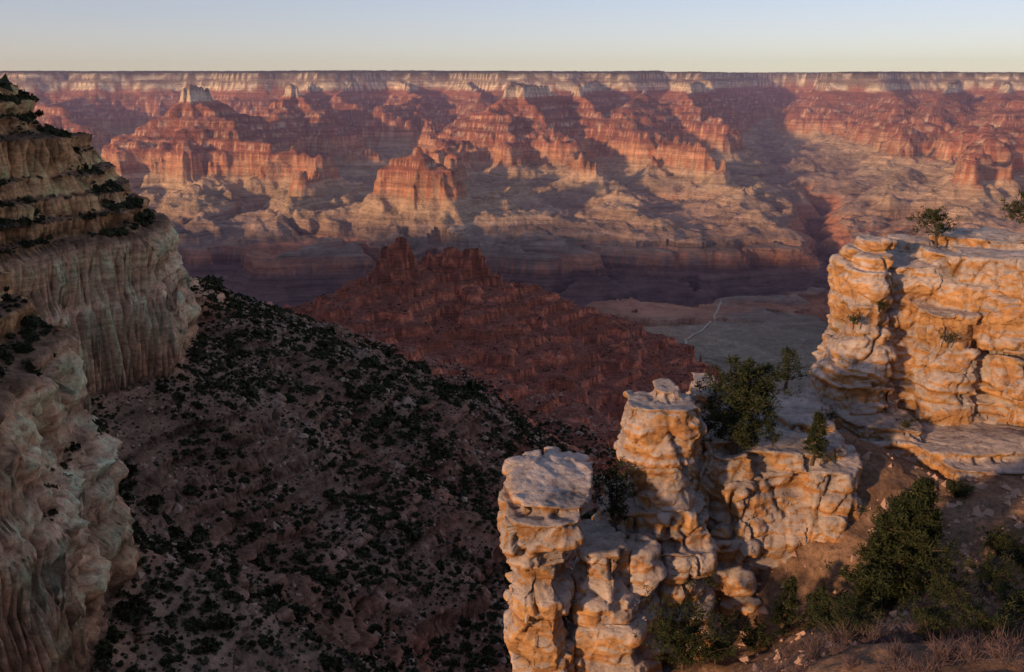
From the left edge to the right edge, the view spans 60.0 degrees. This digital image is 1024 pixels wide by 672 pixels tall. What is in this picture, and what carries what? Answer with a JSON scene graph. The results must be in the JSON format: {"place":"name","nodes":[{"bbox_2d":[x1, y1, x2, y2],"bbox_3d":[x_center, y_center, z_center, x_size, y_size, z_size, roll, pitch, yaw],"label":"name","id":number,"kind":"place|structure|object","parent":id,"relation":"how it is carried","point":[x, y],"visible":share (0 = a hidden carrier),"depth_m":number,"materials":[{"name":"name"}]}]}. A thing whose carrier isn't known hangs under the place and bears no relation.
{"place":"outdoors","nodes":[
{"label":"outdoors","id":0,"kind":"place"},
{"bbox_2d":[0,70,1023,671],"bbox_3d":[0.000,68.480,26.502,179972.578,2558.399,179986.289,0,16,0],"label":"canyon terrain","id":1,"kind":"structure","parent":0,"point":[672,208],"depth_m":4068.26,"materials":[{"name":"orange stone"}]},
{"bbox_2d":[0,198,569,671],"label":"hillside shrubs","id":2,"kind":"object","parent":1,"relation":"on","point":[134,610],"visible":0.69,"depth_m":404.35,"materials":[{"name":"green plant"}]},
{"bbox_2d":[0,73,621,560],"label":"hillside shrubs","id":3,"kind":"object","parent":1,"relation":"on","point":[364,391],"visible":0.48,"depth_m":575.23,"materials":[{"name":"green plant"}]},
{"bbox_2d":[0,125,625,671],"bbox_3d":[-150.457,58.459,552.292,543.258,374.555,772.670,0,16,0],"label":"sagebrush","id":4,"kind":"object","parent":1,"relation":"on","point":[356,663],"visible":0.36,"depth_m":448.56,"materials":[{"name":"green plant"}]},
{"bbox_2d":[93,289,688,671],"bbox_3d":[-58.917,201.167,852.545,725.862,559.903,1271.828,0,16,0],"label":"boulders","id":5,"kind":"object","parent":1,"relation":"on","point":[177,509],"visible":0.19,"depth_m":475.63,"materials":[{"name":"stone"}]},
{"bbox_2d":[287,247,712,432],"bbox_3d":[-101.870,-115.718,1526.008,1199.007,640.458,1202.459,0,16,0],"label":"distant shrubs","id":6,"kind":"object","parent":1,"relation":"on","point":[465,372],"visible":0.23,"depth_m":1682.58,"materials":[{"name":"green plant"}]},
{"bbox_2d":[497,446,652,671],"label":"rock pillar","id":7,"kind":"object","parent":1,"relation":"on","point":[545,502],"visible":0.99,"depth_m":48.26,"materials":[{"name":"stone"}]},
{"bbox_2d":[593,456,640,528],"bbox_3d":[6.023,9.314,50.808,2.553,4.526,2.548,-4,16,-14],"label":"juniper bush","id":8,"kind":"object","parent":7,"relation":"on","point":[618,478],"visible":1,"depth_m":50.72,"materials":[{"name":"green plant"}]},
{"bbox_2d":[591,378,722,671],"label":"rock pillar","id":9,"kind":"object","parent":1,"relation":"on","point":[671,544],"visible":0.49,"depth_m":50.78,"materials":[{"name":"stone"}]},
{"bbox_2d":[684,300,721,343],"bbox_3d":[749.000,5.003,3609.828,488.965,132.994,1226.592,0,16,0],"label":"trail","id":10,"kind":"object","parent":1,"relation":"on","point":[705,326],"visible":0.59,"depth_m":3812.32,"materials":[{"name":"beige soil"}]},
{"bbox_2d":[737,451,1023,671],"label":"loose stones","id":11,"kind":"object","parent":1,"relation":"on","point":[967,552],"visible":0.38,"depth_m":51.68,"materials":[{"name":"beige stone"}]},
{"bbox_2d":[0,0,1023,72],"label":"sky","id":12,"kind":"structure","parent":0,"point":[751,36],"materials":[{"name":"blue"}]},
{"bbox_2d":[670,432,1023,671],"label":"foreground slope","id":13,"kind":"structure","parent":0,"point":[880,479],"depth_m":52.74,"materials":[{"name":"soil"}]},
{"bbox_2d":[633,570,739,669],"bbox_3d":[8.726,15.594,46.803,5.855,5.005,4.963,-3,16,-11],"label":"juniper bush","id":14,"kind":"object","parent":13,"relation":"on","point":[675,640],"visible":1,"depth_m":46.69,"materials":[{"name":"green plant"}]},
{"bbox_2d":[695,618,741,663],"bbox_3d":[11.053,17.105,48.333,2.982,2.596,2.770,0,16,0],"label":"juniper bush","id":15,"kind":"object","parent":13,"relation":"on","point":[718,655],"visible":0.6,"depth_m":48.14,"materials":[{"name":"green plant"}]},
{"bbox_2d":[730,610,782,653],"bbox_3d":[13.567,16.775,49.492,2.199,2.383,3.084,-9,18,-28],"label":"juniper bush","id":16,"kind":"object","parent":13,"relation":"on","point":[758,632],"visible":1,"depth_m":49.30,"materials":[{"name":"green plant"}]},
{"bbox_2d":[766,574,802,635],"bbox_3d":[15.218,14.985,49.411,2.114,3.860,2.064,0,16,0],"label":"fir tree","id":17,"kind":"object","parent":13,"relation":"on","point":[786,609],"visible":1,"depth_m":49.20,"materials":[{"name":"green plant"}]},
{"bbox_2d":[791,583,834,628],"bbox_3d":[17.012,15.316,48.898,3.270,3.295,2.129,0,16,0],"label":"fir tree","id":18,"kind":"object","parent":13,"relation":"on","point":[815,596],"visible":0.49,"depth_m":48.89,"materials":[{"name":"green plant"}]},
{"bbox_2d":[803,591,859,642],"bbox_3d":[15.820,14.164,43.500,3.259,2.451,2.360,-4,16,-15],"label":"juniper bush","id":19,"kind":"object","parent":13,"relation":"on","point":[819,616],"visible":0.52,"depth_m":43.38,"materials":[{"name":"green plant"}]},
{"bbox_2d":[820,576,905,643],"bbox_3d":[15.466,12.896,40.205,3.261,2.885,3.855,0,16,0],"label":"juniper bush","id":20,"kind":"object","parent":13,"relation":"on","point":[841,615],"visible":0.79,"depth_m":39.95,"materials":[{"name":"green plant"}]},
{"bbox_2d":[843,513,906,611],"bbox_3d":[20.615,12.945,48.959,4.376,7.109,4.178,0,16,0],"label":"fir tree","id":21,"kind":"object","parent":13,"relation":"on","point":[868,595],"visible":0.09,"depth_m":48.38,"materials":[{"name":"green plant"}]},
{"bbox_2d":[737,577,1023,671],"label":"bare brush","id":22,"kind":"object","parent":13,"relation":"on","point":[944,653],"visible":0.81,"depth_m":36.25,"materials":[{"name":"grey"}]},
{"bbox_2d":[820,474,965,618],"bbox_3d":[20.763,11.665,47.341,7.797,9.687,7.031,-14,21,-40],"label":"fir tree","id":23,"kind":"object","parent":13,"relation":"on","point":[912,522],"visible":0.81,"depth_m":46.31,"materials":[{"name":"green plant"}]},
{"bbox_2d":[897,584,966,641],"bbox_3d":[17.995,12.118,37.748,3.256,2.404,2.867,0,16,0],"label":"juniper bush","id":24,"kind":"object","parent":13,"relation":"on","point":[928,615],"visible":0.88,"depth_m":37.55,"materials":[{"name":"green plant"}]},
{"bbox_2d":[910,548,995,602],"bbox_3d":[21.098,12.037,42.915,3.064,2.808,3.357,-7,17,-25],"label":"juniper bush","id":25,"kind":"object","parent":13,"relation":"on","point":[942,581],"visible":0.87,"depth_m":42.71,"materials":[{"name":"green plant"}]},
{"bbox_2d":[945,476,975,498],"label":"juniper bush","id":26,"kind":"object","parent":13,"relation":"on","point":[957,490],"visible":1,"depth_m":54.91,"materials":[{"name":"green plant"}]},
{"bbox_2d":[937,585,1023,647],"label":"juniper bush","id":27,"kind":"object","parent":13,"relation":"on","point":[985,622],"visible":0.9,"depth_m":35.35,"materials":[{"name":"green plant"}]},
{"bbox_2d":[958,544,1023,596],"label":"juniper bush","id":28,"kind":"object","parent":13,"relation":"on","point":[999,571],"visible":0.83,"depth_m":42.63,"materials":[{"name":"green plant"}]},
{"bbox_2d":[973,522,1022,557],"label":"juniper bush","id":29,"kind":"object","parent":13,"relation":"on","point":[992,540],"visible":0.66,"depth_m":48.73,"materials":[{"name":"green plant"}]},
{"bbox_2d":[984,571,1023,624],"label":"juniper bush","id":30,"kind":"object","parent":13,"relation":"on","point":[1019,600],"visible":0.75,"depth_m":38.60,"materials":[{"name":"green plant"}]},
{"bbox_2d":[996,525,1023,567],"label":"juniper bush","id":31,"kind":"object","parent":13,"relation":"on","point":[1018,549],"visible":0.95,"depth_m":45.80,"materials":[{"name":"green plant"}]},
{"bbox_2d":[686,372,1023,619],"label":"rock ledge","id":32,"kind":"object","parent":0,"point":[782,500],"visible":0.49,"depth_m":54.70,"materials":[{"name":"stone"}]},
{"bbox_2d":[692,354,800,454],"bbox_3d":[13.690,4.419,53.891,6.830,6.263,6.946,9,18,29],"label":"pinyon pine","id":33,"kind":"object","parent":32,"relation":"on","point":[747,405],"visible":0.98,"depth_m":52.98,"materials":[{"name":"green plant"}]},
{"bbox_2d":[764,425,782,447],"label":"juniper bush","id":34,"kind":"object","parent":32,"relation":"on","point":[773,439],"visible":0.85,"depth_m":53.92,"materials":[{"name":"green plant"}]},
{"bbox_2d":[775,346,810,387],"bbox_3d":[19.822,2.784,63.062,2.877,4.537,2.346,5,16,16],"label":"pinyon pine","id":35,"kind":"object","parent":32,"relation":"on","point":[787,350],"visible":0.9,"depth_m":62.64,"materials":[{"name":"green plant"}]},
{"bbox_2d":[800,410,839,465],"bbox_3d":[18.748,6.259,54.114,2.047,3.583,2.201,-13,21,-39],"label":"pinyon pine","id":36,"kind":"object","parent":32,"relation":"on","point":[816,439],"visible":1,"depth_m":54.07,"materials":[{"name":"green plant"}]},
{"bbox_2d":[820,406,840,420],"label":"juniper bush","id":37,"kind":"object","parent":32,"relation":"on","point":[832,414],"visible":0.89,"depth_m":58.11,"materials":[{"name":"green plant"}]},
{"bbox_2d":[894,413,917,427],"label":"juniper bush","id":38,"kind":"object","parent":32,"relation":"on","point":[907,422],"visible":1,"depth_m":60.84,"materials":[{"name":"green plant"}]},
{"bbox_2d":[808,226,1023,429],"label":"sandstone cliff","id":39,"kind":"structure","parent":0,"point":[898,354],"depth_m":63.03,"materials":[{"name":"stone"}]},
{"bbox_2d":[847,313,860,328],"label":"juniper bush","id":40,"kind":"object","parent":39,"relation":"on","point":[854,319],"visible":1,"depth_m":62.16,"materials":[{"name":"green plant"}]},
{"bbox_2d":[876,300,890,314],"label":"juniper bush","id":41,"kind":"object","parent":39,"relation":"on","point":[882,305],"visible":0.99,"depth_m":62.48,"materials":[{"name":"green plant"}]},
{"bbox_2d":[907,206,963,247],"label":"pinyon pine","id":42,"kind":"object","parent":39,"relation":"on","point":[935,216],"visible":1,"depth_m":65.98,"materials":[{"name":"green plant"}]},
{"bbox_2d":[934,327,961,347],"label":"juniper bush","id":43,"kind":"object","parent":39,"relation":"on","point":[942,336],"visible":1,"depth_m":61.21,"materials":[{"name":"green plant"}]},
{"bbox_2d":[998,190,1023,224],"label":"pinyon pine","id":44,"kind":"object","parent":39,"relation":"on","point":[1016,207],"visible":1,"depth_m":66.21,"materials":[{"name":"green plant"}]}
]}

